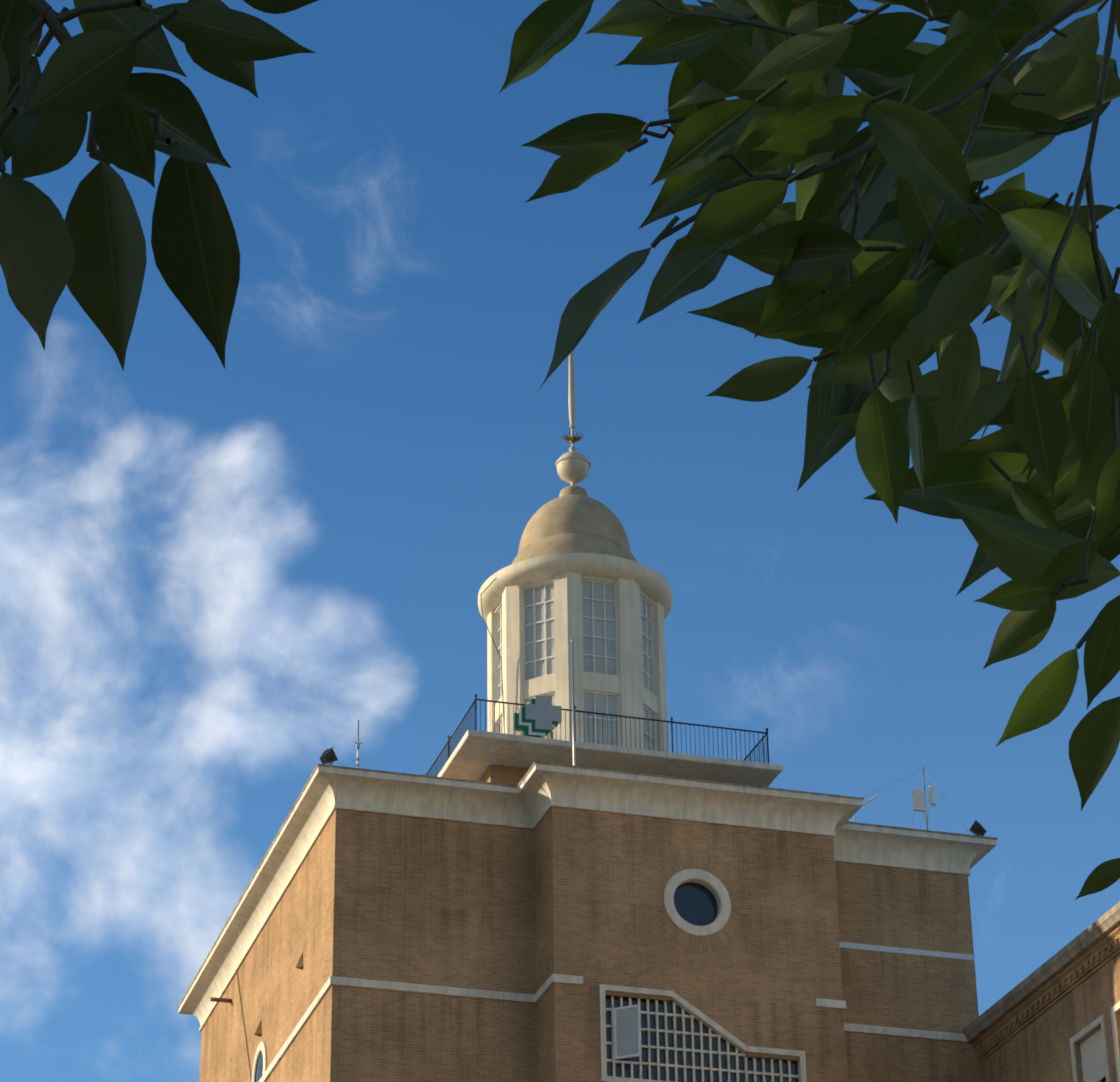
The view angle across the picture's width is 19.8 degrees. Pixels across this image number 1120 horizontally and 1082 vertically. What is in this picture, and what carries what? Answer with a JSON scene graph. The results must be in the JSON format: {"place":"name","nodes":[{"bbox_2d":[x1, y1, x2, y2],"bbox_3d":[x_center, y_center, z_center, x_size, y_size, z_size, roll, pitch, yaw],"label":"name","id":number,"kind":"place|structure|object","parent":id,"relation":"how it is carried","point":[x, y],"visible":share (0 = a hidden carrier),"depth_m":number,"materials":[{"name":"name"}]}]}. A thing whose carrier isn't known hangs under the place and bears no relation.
{"place":"outdoors","nodes":[
{"label":"outdoors","id":0,"kind":"place"},
{"bbox_2d":[0,0,1119,899],"bbox_3d":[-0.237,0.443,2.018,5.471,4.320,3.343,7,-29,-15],"label":"orange tree","id":1,"kind":"object","parent":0,"point":[1029,525],"depth_m":1.84,"materials":[{"name":"plant"}]},
{"bbox_2d":[0,0,1119,1081],"label":"sky","id":2,"kind":"structure","parent":0,"point":[210,573],"materials":[{"name":"blue"}]},
{"bbox_2d":[199,806,983,1081],"bbox_3d":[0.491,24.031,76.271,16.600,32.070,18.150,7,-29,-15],"label":"tower walls","id":3,"kind":"structure","parent":0,"point":[739,933],"depth_m":75.03,"materials":[{"name":"brown brick"}]},
{"bbox_2d":[236,970,251,1081],"bbox_3d":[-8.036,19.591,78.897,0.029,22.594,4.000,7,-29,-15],"label":"cable","id":4,"kind":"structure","parent":3,"relation":"attached to","point":[244,1026],"depth_m":82.57,"materials":[{"name":"black plastic"}]},
{"bbox_2d":[210,952,302,1081],"bbox_3d":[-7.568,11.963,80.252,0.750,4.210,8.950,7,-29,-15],"label":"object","id":5,"kind":"object","parent":3,"relation":"attached to","point":[259,1065],"visible":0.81,"depth_m":80.19,"materials":[{"name":"white stone"}]},
{"bbox_2d":[320,746,337,764],"bbox_3d":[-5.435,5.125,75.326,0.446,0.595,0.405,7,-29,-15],"label":"floodlight","id":6,"kind":"object","parent":3,"relation":"on","point":[328,756],"visible":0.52,"depth_m":75.22,"materials":[{"name":"black plastic"}]},
{"bbox_2d":[353,720,362,767],"bbox_3d":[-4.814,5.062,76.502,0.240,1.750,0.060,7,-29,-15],"label":"mast","id":7,"kind":"object","parent":3,"relation":"on","point":[357,748],"visible":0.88,"depth_m":76.56,"materials":[{"name":"silver metal"}]},
{"bbox_2d":[479,764,528,784],"bbox_3d":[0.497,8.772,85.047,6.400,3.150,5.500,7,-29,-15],"label":"attic block","id":8,"kind":"structure","parent":3,"relation":"on","point":[501,774],"depth_m":82.64,"materials":[{"name":"concrete"}]},
{"bbox_2d":[437,730,782,786],"bbox_3d":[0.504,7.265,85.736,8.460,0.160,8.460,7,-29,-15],"label":"platform slab","id":9,"kind":"structure","parent":8,"relation":"on","point":[475,755],"depth_m":82.53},
{"bbox_2d":[487,571,667,751],"bbox_3d":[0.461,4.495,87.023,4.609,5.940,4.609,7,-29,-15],"label":"lantern drum","id":10,"kind":"object","parent":9,"relation":"on","point":[614,629],"visible":0.56,"depth_m":85.87,"materials":[{"name":"beige paint"}]},
{"bbox_2d":[480,578,503,719],"bbox_3d":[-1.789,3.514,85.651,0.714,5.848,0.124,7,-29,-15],"label":"lightning cable","id":11,"kind":"object","parent":10,"relation":"attached to","point":[495,646],"visible":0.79,"depth_m":85.97,"materials":[{"name":"beige metal"}]},
{"bbox_2d":[478,553,672,622],"bbox_3d":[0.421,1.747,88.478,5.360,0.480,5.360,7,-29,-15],"label":"cornice","id":12,"kind":"structure","parent":10,"relation":"on","point":[654,585],"depth_m":86.58,"materials":[{"name":"beige paint"}]},
{"bbox_2d":[512,485,636,563],"bbox_3d":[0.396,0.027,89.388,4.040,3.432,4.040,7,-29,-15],"label":"dome","id":13,"kind":"structure","parent":12,"relation":"on","point":[573,519],"depth_m":88.08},
{"bbox_2d":[555,351,590,484],"bbox_3d":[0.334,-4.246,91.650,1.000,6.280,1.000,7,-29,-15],"label":"finial","id":14,"kind":"object","parent":13,"relation":"on","point":[572,466],"visible":0.9,"depth_m":90.31,"materials":[{"name":"beige metal"}]},
{"bbox_2d":[423,694,768,776],"bbox_3d":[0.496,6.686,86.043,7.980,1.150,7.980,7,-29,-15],"label":"platform railing","id":15,"kind":"object","parent":9,"relation":"on","point":[447,744],"visible":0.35,"depth_m":83.05,"materials":[{"name":"black metal"}]},
{"bbox_2d":[514,695,561,738],"bbox_3d":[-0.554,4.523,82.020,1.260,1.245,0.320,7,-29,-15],"label":"pharmacy cross sign","id":16,"kind":"object","parent":15,"relation":"on","point":[539,716],"visible":0.9,"depth_m":81.92,"materials":[{"name":"grey plastic"}]},
{"bbox_2d":[571,639,575,765],"bbox_3d":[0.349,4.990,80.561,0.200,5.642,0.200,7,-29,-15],"label":"flag pole","id":17,"kind":"object","parent":3,"relation":"on","point":[573,710],"visible":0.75,"depth_m":80.98,"materials":[{"name":"silver metal"}]},
{"bbox_2d":[177,761,997,1030],"bbox_3d":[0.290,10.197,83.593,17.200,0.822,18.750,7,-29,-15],"label":"tower cornice","id":18,"kind":"structure","parent":3,"relation":"attached to","point":[534,795],"depth_m":76.39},
{"bbox_2d":[862,760,970,834],"bbox_3d":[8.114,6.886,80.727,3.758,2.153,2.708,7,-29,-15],"label":"antenna mast","id":19,"kind":"object","parent":18,"relation":"on","point":[919,799],"visible":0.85,"depth_m":79.79,"materials":[{"name":"silver metal"}]},
{"bbox_2d":[258,973,967,1081],"bbox_3d":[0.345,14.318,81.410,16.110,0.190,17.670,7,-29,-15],"label":"tower string courses","id":20,"kind":"object","parent":3,"relation":"attached to","point":[553,978],"visible":0.79,"depth_m":74.17,"materials":[{"name":"beige stone"}]},
{"bbox_2d":[599,984,806,1081],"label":"stair window","id":21,"kind":"structure","parent":3,"relation":"attached to","point":[651,1035],"depth_m":73.52,"materials":[{"name":"white stone"}]},
{"bbox_2d":[852,795,877,821],"bbox_3d":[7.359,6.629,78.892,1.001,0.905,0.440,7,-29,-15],"label":"yagi aerial","id":22,"kind":"object","parent":3,"relation":"on","point":[868,801],"visible":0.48,"depth_m":79.00,"materials":[{"name":"silver metal"}]},
{"bbox_2d":[839,942,973,959],"bbox_3d":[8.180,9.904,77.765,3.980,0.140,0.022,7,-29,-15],"label":"stone band","id":23,"kind":"object","parent":3,"relation":"attached to","point":[905,950],"visible":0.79,"depth_m":77.82,"materials":[{"name":"white stone"}]},
{"bbox_2d":[969,819,986,835],"bbox_3d":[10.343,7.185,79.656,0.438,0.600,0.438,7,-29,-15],"label":"floodlight","id":24,"kind":"object","parent":3,"relation":"on","point":[977,828],"visible":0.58,"depth_m":79.56,"materials":[{"name":"black plastic"}]},
{"bbox_2d":[982,954,1119,1081],"bbox_3d":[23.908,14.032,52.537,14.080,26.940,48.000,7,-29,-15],"label":"side wing walls","id":25,"kind":"structure","parent":0,"point":[1073,1035],"depth_m":72.41,"materials":[{"name":"brown brick"}]},
{"bbox_2d":[962,902,1119,1060],"bbox_3d":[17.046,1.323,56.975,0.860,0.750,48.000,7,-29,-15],"label":"roof cornice","id":26,"kind":"structure","parent":25,"relation":"attached to","point":[1080,958],"depth_m":73.46,"materials":[{"name":"beige stone"}]}
]}

